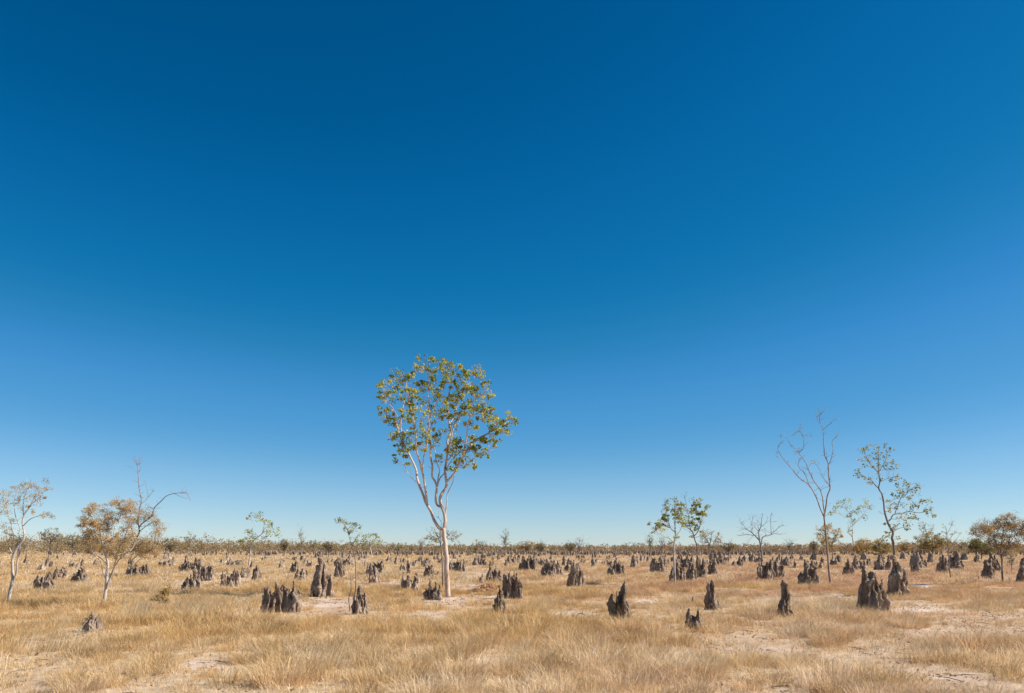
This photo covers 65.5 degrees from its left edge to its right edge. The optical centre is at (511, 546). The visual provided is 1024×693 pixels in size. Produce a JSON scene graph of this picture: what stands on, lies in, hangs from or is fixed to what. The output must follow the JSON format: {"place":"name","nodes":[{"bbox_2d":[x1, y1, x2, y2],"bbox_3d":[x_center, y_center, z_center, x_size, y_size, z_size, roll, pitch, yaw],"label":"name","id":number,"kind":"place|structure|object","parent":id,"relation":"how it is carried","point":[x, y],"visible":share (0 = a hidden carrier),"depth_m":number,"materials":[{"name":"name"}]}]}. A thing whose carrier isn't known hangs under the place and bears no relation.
{"place":"outdoors","nodes":[
{"label":"outdoors","id":0,"kind":"place"},
{"bbox_2d":[0,547,1023,692],"bbox_3d":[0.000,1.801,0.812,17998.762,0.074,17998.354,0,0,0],"label":"ground","id":1,"kind":"structure","parent":0,"point":[325,607],"depth_m":13.44,"materials":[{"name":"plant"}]},
{"bbox_2d":[6,535,27,556],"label":"distant bush","id":2,"kind":"object","parent":1,"relation":"on","point":[17,542],"visible":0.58,"depth_m":129.87,"materials":[{"name":"brown plant"}]},
{"bbox_2d":[0,479,55,599],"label":"leaning tree","id":3,"kind":"object","parent":1,"relation":"on","point":[13,576],"visible":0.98,"depth_m":24.56,"materials":[{"name":"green plant"}]},
{"bbox_2d":[33,571,55,590],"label":"termite mound","id":4,"kind":"object","parent":1,"relation":"on","point":[46,581],"visible":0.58,"depth_m":31.76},
{"bbox_2d":[39,528,67,566],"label":"olive tree","id":5,"kind":"object","parent":1,"relation":"on","point":[53,537],"visible":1,"depth_m":64.96,"materials":[{"name":"green plant"}]},
{"bbox_2d":[52,566,68,579],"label":"termite mound","id":6,"kind":"object","parent":1,"relation":"on","point":[62,573],"visible":0.6,"depth_m":42.24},
{"bbox_2d":[62,531,80,556],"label":"distant bush","id":7,"kind":"object","parent":1,"relation":"on","point":[71,537],"visible":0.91,"depth_m":129.92,"materials":[{"name":"brown plant"}]},
{"bbox_2d":[70,566,89,581],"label":"termite mound","id":8,"kind":"object","parent":1,"relation":"on","point":[79,575],"visible":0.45,"depth_m":37.06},
{"bbox_2d":[82,611,103,631],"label":"termite mound","id":9,"kind":"object","parent":1,"relation":"on","point":[91,626],"visible":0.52,"depth_m":16.79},
{"bbox_2d":[74,495,141,600],"bbox_3d":[-11.851,0.153,23.515,2.679,3.464,1.539,0,0,19],"label":"spreading tree","id":10,"kind":"object","parent":1,"relation":"on","point":[94,540],"visible":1,"depth_m":23.55,"materials":[{"name":"brown plant"}]},
{"bbox_2d":[126,563,151,575],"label":"termite mound","id":11,"kind":"object","parent":1,"relation":"on","point":[146,569],"visible":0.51,"depth_m":47.73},
{"bbox_2d":[124,452,191,575],"bbox_3d":[-20.752,-1.841,46.653,4.145,7.453,2.097,0,0,0],"label":"dead arching tree","id":12,"kind":"object","parent":1,"relation":"on","point":[140,544],"visible":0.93,"depth_m":46.63,"materials":[{"name":"brown plant"}]},
{"bbox_2d":[150,585,172,606],"bbox_3d":[-9.908,1.472,22.454,0.685,0.818,0.580,0,0,0],"label":"shrub","id":13,"kind":"object","parent":1,"relation":"on","point":[164,590],"visible":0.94,"depth_m":22.41,"materials":[{"name":"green plant"}]},
{"bbox_2d":[158,559,174,566],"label":"termite mound","id":14,"kind":"object","parent":1,"relation":"on","point":[168,563],"visible":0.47,"depth_m":69.91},
{"bbox_2d":[162,537,180,552],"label":"distant bush","id":15,"kind":"object","parent":1,"relation":"on","point":[170,548],"visible":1,"depth_m":139.82,"materials":[{"name":"brown plant"}]},
{"bbox_2d":[178,555,197,571],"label":"termite mound","id":16,"kind":"object","parent":1,"relation":"on","point":[187,565],"visible":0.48,"depth_m":54.99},
{"bbox_2d":[184,532,195,554],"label":"distant sapling","id":17,"kind":"object","parent":1,"relation":"on","point":[189,541],"visible":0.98,"depth_m":151.58,"materials":[{"name":"grey plant"}]},
{"bbox_2d":[181,569,202,589],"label":"termite mound","id":18,"kind":"object","parent":1,"relation":"on","point":[194,581],"visible":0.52,"depth_m":31.87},
{"bbox_2d":[196,562,215,580],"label":"termite mound","id":19,"kind":"object","parent":1,"relation":"on","point":[205,573],"visible":0.61,"depth_m":41.24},
{"bbox_2d":[220,568,240,586],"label":"termite mound","id":20,"kind":"object","parent":1,"relation":"on","point":[233,579],"visible":0.63,"depth_m":35.61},
{"bbox_2d":[226,559,243,565],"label":"termite mound","id":21,"kind":"object","parent":1,"relation":"on","point":[236,562],"visible":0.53,"depth_m":75.67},
{"bbox_2d":[240,566,251,577],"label":"termite mound","id":22,"kind":"object","parent":1,"relation":"on","point":[244,573],"visible":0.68,"depth_m":46.57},
{"bbox_2d":[251,565,261,581],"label":"termite mound","id":23,"kind":"object","parent":1,"relation":"on","point":[257,573],"visible":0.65,"depth_m":40.37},
{"bbox_2d":[237,511,280,565],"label":"green topped tree","id":24,"kind":"object","parent":1,"relation":"on","point":[263,531],"visible":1,"depth_m":69.94,"materials":[{"name":"green plant"}]},
{"bbox_2d":[260,580,301,612],"bbox_3d":[-6.306,1.449,21.639,1.142,1.088,0.524,0,0,0],"label":"termite mound","id":25,"kind":"object","parent":1,"relation":"on","point":[278,600],"visible":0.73,"depth_m":21.58,"materials":[{"name":"soil"}]},
{"bbox_2d":[277,537,289,552],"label":"distant bush","id":26,"kind":"object","parent":1,"relation":"on","point":[285,545],"visible":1,"depth_m":151.46,"materials":[{"name":"green plant"}]},
{"bbox_2d":[290,559,298,572],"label":"termite mound","id":27,"kind":"object","parent":1,"relation":"on","point":[294,567],"visible":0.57,"depth_m":53.38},
{"bbox_2d":[294,568,308,579],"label":"termite mound","id":28,"kind":"object","parent":1,"relation":"on","point":[303,574],"visible":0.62,"depth_m":42.17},
{"bbox_2d":[310,557,335,596],"bbox_3d":[-6.755,1.199,28.397,0.957,1.663,0.650,0,0,0],"label":"termite mound","id":29,"kind":"object","parent":1,"relation":"on","point":[322,584],"visible":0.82,"depth_m":28.31,"materials":[{"name":"soil"}]},
{"bbox_2d":[321,539,335,556],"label":"distant bush","id":30,"kind":"object","parent":1,"relation":"on","point":[328,545],"visible":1,"depth_m":129.79,"materials":[{"name":"green plant"}]},
{"bbox_2d":[334,558,345,577],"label":"termite mound","id":31,"kind":"object","parent":1,"relation":"on","point":[340,569],"visible":0.72,"depth_m":45.40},
{"bbox_2d":[334,517,363,609],"bbox_3d":[-4.457,0.522,21.967,0.885,2.722,0.414,0,0,-10],"label":"sapling","id":32,"kind":"object","parent":1,"relation":"on","point":[350,530],"visible":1,"depth_m":21.92,"materials":[{"name":"green plant"}]},
{"bbox_2d":[351,585,369,614],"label":"termite mound","id":33,"kind":"object","parent":1,"relation":"on","point":[359,605],"visible":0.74,"depth_m":21.11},
{"bbox_2d":[358,533,382,555],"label":"fan crowned tree","id":34,"kind":"object","parent":1,"relation":"on","point":[364,543],"visible":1,"depth_m":139.79,"materials":[{"name":"green plant"}]},
{"bbox_2d":[368,566,380,583],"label":"termite mound","id":35,"kind":"object","parent":1,"relation":"on","point":[374,576],"visible":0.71,"depth_m":38.62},
{"bbox_2d":[365,558,384,573],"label":"termite mound","id":36,"kind":"object","parent":1,"relation":"on","point":[380,567],"visible":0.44,"depth_m":49.10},
{"bbox_2d":[406,560,411,573],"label":"termite mound","id":37,"kind":"object","parent":1,"relation":"on","point":[408,570],"visible":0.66,"depth_m":50.43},
{"bbox_2d":[401,572,420,589],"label":"termite mound","id":38,"kind":"object","parent":1,"relation":"on","point":[407,583],"visible":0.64,"depth_m":32.41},
{"bbox_2d":[423,564,440,577],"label":"termite mound","id":39,"kind":"object","parent":1,"relation":"on","point":[429,570],"visible":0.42,"depth_m":45.41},
{"bbox_2d":[422,579,442,599],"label":"termite mound","id":40,"kind":"object","parent":1,"relation":"on","point":[429,592],"visible":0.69,"depth_m":26.70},
{"bbox_2d":[424,516,462,586],"bbox_3d":[-2.891,0.170,33.777,1.750,3.420,0.804,0,0,0],"label":"slender tree","id":41,"kind":"object","parent":1,"relation":"on","point":[437,540],"visible":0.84,"depth_m":33.73,"materials":[{"name":"green plant"}]},
{"bbox_2d":[376,354,518,596],"bbox_3d":[-2.449,-2.604,29.007,5.414,8.984,3.837,0,0,0],"label":"gum tree","id":42,"kind":"object","parent":1,"relation":"on","point":[456,442],"visible":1,"depth_m":28.91,"materials":[{"name":"green plant"}]},
{"bbox_2d":[449,559,467,571],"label":"termite mound","id":43,"kind":"object","parent":1,"relation":"on","point":[459,566],"visible":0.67,"depth_m":56.74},
{"bbox_2d":[472,554,479,565],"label":"termite mound","id":44,"kind":"object","parent":1,"relation":"on","point":[476,561],"visible":0.64,"depth_m":75.67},
{"bbox_2d":[470,540,482,556],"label":"distant sapling","id":45,"kind":"object","parent":1,"relation":"on","point":[472,549],"visible":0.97,"depth_m":101.10,"materials":[{"name":"green plant"}]},
{"bbox_2d":[468,583,501,591],"bbox_3d":[-1.082,1.666,31.875,1.360,0.412,1.233,0,0,-33],"label":"fallen branch","id":46,"kind":"object","parent":1,"relation":"on","point":[487,587],"visible":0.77,"depth_m":31.67,"materials":[{"name":"wood"}]},
{"bbox_2d":[486,563,502,580],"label":"termite mound","id":47,"kind":"object","parent":1,"relation":"on","point":[494,575],"visible":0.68,"depth_m":40.31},
{"bbox_2d":[492,585,506,612],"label":"termite mound","id":48,"kind":"object","parent":1,"relation":"on","point":[499,598],"visible":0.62,"depth_m":21.09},
{"bbox_2d":[501,530,508,554],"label":"distant sapling","id":49,"kind":"object","parent":1,"relation":"on","point":[504,542],"visible":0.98,"depth_m":140.01,"materials":[{"name":"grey plant"}]},
{"bbox_2d":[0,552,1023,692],"bbox_3d":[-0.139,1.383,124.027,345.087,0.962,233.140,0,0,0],"label":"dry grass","id":50,"kind":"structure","parent":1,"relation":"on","point":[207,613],"depth_m":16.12,"materials":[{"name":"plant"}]},
{"bbox_2d":[0,530,1023,553],"bbox_3d":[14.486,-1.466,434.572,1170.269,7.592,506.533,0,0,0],"label":"distant scrub","id":51,"kind":"object","parent":1,"relation":"on","point":[200,546],"visible":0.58,"depth_m":223.43,"materials":[{"name":"green plant"}]},
{"bbox_2d":[507,556,517,563],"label":"termite mound","id":52,"kind":"object","parent":1,"relation":"on","point":[511,560],"visible":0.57,"depth_m":82.13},
{"bbox_2d":[502,571,523,598],"bbox_3d":[0.042,1.399,27.579,0.800,1.187,0.501,0,0,0],"label":"termite mound","id":53,"kind":"object","parent":1,"relation":"on","point":[511,586],"visible":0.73,"depth_m":27.46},
{"bbox_2d":[9,548,1023,555],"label":"distant termite mounds","id":54,"kind":"object","parent":1,"relation":"on","point":[588,552],"visible":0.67,"depth_m":172.82,"materials":[{"name":"soil"}]},
{"bbox_2d":[516,540,536,555],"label":"distant bush","id":55,"kind":"object","parent":1,"relation":"on","point":[526,547],"visible":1,"depth_m":151.46,"materials":[{"name":"green plant"}]},
{"bbox_2d":[518,556,536,570],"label":"termite mound","id":56,"kind":"object","parent":1,"relation":"on","point":[528,563],"visible":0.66,"depth_m":58.54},
{"bbox_2d":[533,539,546,551],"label":"distant bush","id":57,"kind":"object","parent":1,"relation":"on","point":[540,547],"visible":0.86,"depth_m":165.30,"materials":[{"name":"brown plant"}]},
{"bbox_2d":[541,559,555,576],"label":"termite mound","id":58,"kind":"object","parent":1,"relation":"on","point":[549,568],"visible":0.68,"depth_m":46.54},
{"bbox_2d":[555,560,563,574],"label":"termite mound","id":59,"kind":"object","parent":1,"relation":"on","point":[559,570],"visible":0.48,"depth_m":50.45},
{"bbox_2d":[564,558,572,570],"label":"termite mound","id":60,"kind":"object","parent":1,"relation":"on","point":[569,564],"visible":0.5,"depth_m":56.69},
{"bbox_2d":[565,539,575,554],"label":"distant bush","id":61,"kind":"object","parent":1,"relation":"on","point":[571,545],"visible":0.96,"depth_m":165.17,"materials":[{"name":"brown plant"}]},
{"bbox_2d":[567,560,584,586],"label":"termite mound","id":62,"kind":"object","parent":1,"relation":"on","point":[575,575],"visible":0.77,"depth_m":35.55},
{"bbox_2d":[574,536,585,560],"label":"distant sapling","id":63,"kind":"object","parent":1,"relation":"on","point":[579,548],"visible":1,"depth_m":101.09,"materials":[{"name":"grey plant"}]},
{"bbox_2d":[607,558,624,574],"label":"termite mound","id":64,"kind":"object","parent":1,"relation":"on","point":[616,568],"visible":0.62,"depth_m":49.11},
{"bbox_2d":[606,581,631,620],"bbox_3d":[2.471,1.372,18.174,0.628,1.293,0.340,0,0,0],"label":"termite mound","id":65,"kind":"object","parent":1,"relation":"on","point":[621,603],"visible":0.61,"depth_m":18.13,"materials":[{"name":"soil"}]},
{"bbox_2d":[630,555,639,567],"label":"termite mound","id":66,"kind":"object","parent":1,"relation":"on","point":[634,561],"visible":0.66,"depth_m":67.21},
{"bbox_2d":[643,532,653,558],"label":"distant sapling","id":67,"kind":"object","parent":1,"relation":"on","point":[650,545],"visible":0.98,"depth_m":113.67,"materials":[{"name":"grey plant"}]},
{"bbox_2d":[649,556,668,572],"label":"termite mound","id":68,"kind":"object","parent":1,"relation":"on","point":[661,566],"visible":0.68,"depth_m":54.99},
{"bbox_2d":[647,497,687,580],"bbox_3d":[7.275,-0.229,37.022,1.974,4.226,1.102,0,0,-20],"label":"green topped tree","id":69,"kind":"object","parent":1,"relation":"on","point":[676,514],"visible":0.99,"depth_m":37.11,"materials":[{"name":"green plant"}]},
{"bbox_2d":[675,560,685,580],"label":"termite mound","id":70,"kind":"object","parent":1,"relation":"on","point":[680,572],"visible":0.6,"depth_m":39.40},
{"bbox_2d":[680,555,691,567],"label":"termite mound","id":71,"kind":"object","parent":1,"relation":"on","point":[686,563],"visible":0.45,"depth_m":60.53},
{"bbox_2d":[686,563,697,579],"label":"termite mound","id":72,"kind":"object","parent":1,"relation":"on","point":[692,573],"visible":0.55,"depth_m":41.23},
{"bbox_2d":[685,608,703,630],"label":"termite mound","id":73,"kind":"object","parent":1,"relation":"on","point":[694,620],"visible":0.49,"depth_m":16.80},
{"bbox_2d":[681,491,710,558],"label":"green topped tree","id":74,"kind":"object","parent":1,"relation":"on","point":[697,513],"visible":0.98,"depth_m":47.59,"materials":[{"name":"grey plant"}]},
{"bbox_2d":[695,556,706,577],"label":"termite mound","id":75,"kind":"object","parent":1,"relation":"on","point":[701,569],"visible":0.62,"depth_m":46.48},
{"bbox_2d":[704,580,718,610],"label":"termite mound","id":76,"kind":"object","parent":1,"relation":"on","point":[711,600],"visible":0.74,"depth_m":22.35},
{"bbox_2d":[700,528,723,563],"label":"tree","id":77,"kind":"object","parent":1,"relation":"on","point":[709,545],"visible":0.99,"depth_m":60.62,"materials":[{"name":"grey plant"}]},
{"bbox_2d":[707,559,717,573],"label":"termite mound","id":78,"kind":"object","parent":1,"relation":"on","point":[712,568],"visible":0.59,"depth_m":50.42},
{"bbox_2d":[720,542,737,554],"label":"distant bush","id":79,"kind":"object","parent":1,"relation":"on","point":[730,546],"visible":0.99,"depth_m":151.51,"materials":[{"name":"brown plant"}]},
{"bbox_2d":[737,512,786,563],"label":"dead tree","id":80,"kind":"object","parent":1,"relation":"on","point":[759,539],"visible":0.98,"depth_m":45.48,"materials":[{"name":"grey wood"}]},
{"bbox_2d":[756,560,775,580],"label":"termite mound","id":81,"kind":"object","parent":1,"relation":"on","point":[766,571],"visible":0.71,"depth_m":42.21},
{"bbox_2d":[773,560,784,577],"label":"termite mound","id":82,"kind":"object","parent":1,"relation":"on","point":[779,570],"visible":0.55,"depth_m":44.25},
{"bbox_2d":[777,580,793,616],"bbox_3d":[7.003,1.416,20.445,0.432,1.130,0.376,0,0,-24],"label":"termite mound","id":83,"kind":"object","parent":1,"relation":"on","point":[784,601],"visible":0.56,"depth_m":20.37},
{"bbox_2d":[780,556,791,565],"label":"termite mound","id":84,"kind":"object","parent":1,"relation":"on","point":[786,561],"visible":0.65,"depth_m":72.59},
{"bbox_2d":[776,409,838,582],"bbox_3d":[13.287,-2.237,35.872,3.628,8.257,0.927,0,0,-20],"label":"bare forked tree","id":85,"kind":"object","parent":1,"relation":"on","point":[828,563],"visible":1,"depth_m":36.33,"materials":[{"name":"grey plant"}]},
{"bbox_2d":[797,559,819,584],"bbox_3d":[13.349,1.289,35.694,1.138,1.450,0.713,0,0,-13],"label":"termite mound","id":86,"kind":"object","parent":1,"relation":"on","point":[809,575],"visible":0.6,"depth_m":35.51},
{"bbox_2d":[808,538,818,550],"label":"distant bush","id":87,"kind":"object","parent":1,"relation":"on","point":[813,547],"visible":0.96,"depth_m":129.77,"materials":[{"name":"green plant"}]},
{"bbox_2d":[815,522,842,559],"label":"golden bush","id":88,"kind":"object","parent":1,"relation":"on","point":[830,543],"visible":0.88,"depth_m":101.01,"materials":[{"name":"brown plant"}]},
{"bbox_2d":[842,559,854,573],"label":"termite mound","id":89,"kind":"object","parent":1,"relation":"on","point":[848,568],"visible":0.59,"depth_m":49.03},
{"bbox_2d":[828,497,874,555],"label":"pale green tree","id":90,"kind":"object","parent":1,"relation":"on","point":[857,509],"visible":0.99,"depth_m":152.16,"materials":[{"name":"green plant"}]},
{"bbox_2d":[852,555,865,569],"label":"termite mound","id":91,"kind":"object","parent":1,"relation":"on","point":[856,564],"visible":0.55,"depth_m":60.49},
{"bbox_2d":[850,538,873,555],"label":"thicket bush","id":92,"kind":"object","parent":1,"relation":"on","point":[861,549],"visible":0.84,"depth_m":139.71,"materials":[{"name":"brown plant"}]},
{"bbox_2d":[856,563,890,612],"bbox_3d":[9.708,1.231,21.355,0.948,1.597,0.598,0,0,0],"label":"termite mound","id":93,"kind":"object","parent":1,"relation":"on","point":[872,592],"visible":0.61,"depth_m":21.30,"materials":[{"name":"soil"}]},
{"bbox_2d":[867,538,896,555],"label":"thicket bush","id":94,"kind":"object","parent":1,"relation":"on","point":[878,548],"visible":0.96,"depth_m":121.27,"materials":[{"name":"green plant"}]},
{"bbox_2d":[873,554,891,569],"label":"termite mound","id":95,"kind":"object","parent":1,"relation":"on","point":[880,563],"visible":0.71,"depth_m":60.58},
{"bbox_2d":[853,443,936,558],"bbox_3d":[14.493,-1.014,30.032,3.371,5.794,1.100,0,0,-6],"label":"two crowned tree","id":96,"kind":"object","parent":1,"relation":"on","point":[894,527],"visible":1,"depth_m":29.89,"materials":[{"name":"green plant"}]},
{"bbox_2d":[886,555,909,595],"bbox_3d":[13.831,1.165,28.451,0.824,1.717,0.521,0,0,0],"label":"termite mound","id":97,"kind":"object","parent":1,"relation":"on","point":[898,581],"visible":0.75,"depth_m":28.38,"materials":[{"name":"soil"}]},
{"bbox_2d":[897,538,913,551],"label":"distant bush","id":98,"kind":"object","parent":1,"relation":"on","point":[902,547],"visible":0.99,"depth_m":151.45,"materials":[{"name":"brown plant"}]},
{"bbox_2d":[910,562,919,572],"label":"termite mound","id":99,"kind":"object","parent":1,"relation":"on","point":[916,567],"visible":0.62,"depth_m":54.99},
{"bbox_2d":[909,552,927,567],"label":"termite mound","id":100,"kind":"object","parent":1,"relation":"on","point":[919,559],"visible":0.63,"depth_m":67.22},
{"bbox_2d":[917,522,933,546],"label":"wispy tree","id":101,"kind":"object","parent":1,"relation":"on","point":[930,530],"visible":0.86,"depth_m":227.48,"materials":[{"name":"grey plant"}]},
{"bbox_2d":[927,551,934,562],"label":"termite mound","id":102,"kind":"object","parent":1,"relation":"on","point":[930,558],"visible":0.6,"depth_m":82.50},
{"bbox_2d":[911,532,952,553],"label":"olive bush","id":103,"kind":"object","parent":1,"relation":"on","point":[928,543],"visible":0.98,"depth_m":165.38,"materials":[{"name":"green plant"}]},
{"bbox_2d":[935,554,948,572],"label":"termite mound","id":104,"kind":"object","parent":1,"relation":"on","point":[942,565],"visible":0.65,"depth_m":51.91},
{"bbox_2d":[941,520,961,576],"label":"thin sparse tree","id":105,"kind":"object","parent":1,"relation":"on","point":[946,532],"visible":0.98,"depth_m":43.32,"materials":[{"name":"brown plant"}]},
{"bbox_2d":[948,551,964,568],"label":"termite mound","id":106,"kind":"object","parent":1,"relation":"on","point":[954,561],"visible":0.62,"depth_m":58.48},
{"bbox_2d":[953,539,967,555],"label":"distant sapling","id":107,"kind":"object","parent":1,"relation":"on","point":[961,546],"visible":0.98,"depth_m":151.60,"materials":[{"name":"brown plant"}]},
{"bbox_2d":[966,538,996,558],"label":"dark green bush","id":108,"kind":"object","parent":1,"relation":"on","point":[977,545],"visible":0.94,"depth_m":106.89,"materials":[{"name":"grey plant"}]},
{"bbox_2d":[981,559,995,578],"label":"termite mound","id":109,"kind":"object","parent":1,"relation":"on","point":[988,570],"visible":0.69,"depth_m":43.16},
{"bbox_2d":[965,510,1023,582],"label":"spreading tree","id":110,"kind":"object","parent":1,"relation":"on","point":[1003,527],"visible":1,"depth_m":37.57,"materials":[{"name":"brown plant"}]},
{"bbox_2d":[988,552,1000,570],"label":"termite mound","id":111,"kind":"object","parent":1,"relation":"on","point":[996,564],"visible":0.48,"depth_m":53.41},
{"bbox_2d":[1007,550,1017,569],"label":"sapling","id":112,"kind":"object","parent":1,"relation":"on","point":[1011,560],"visible":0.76,"depth_m":55.14,"materials":[{"name":"brown plant"}]},
{"bbox_2d":[1015,558,1023,582],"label":"termite mound","id":113,"kind":"object","parent":1,"relation":"on","point":[1020,576],"visible":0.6,"depth_m":37.81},
{"bbox_2d":[0,0,1023,546],"label":"sky","id":114,"kind":"structure","parent":0,"point":[666,237],"materials":[{"name":"blue"}]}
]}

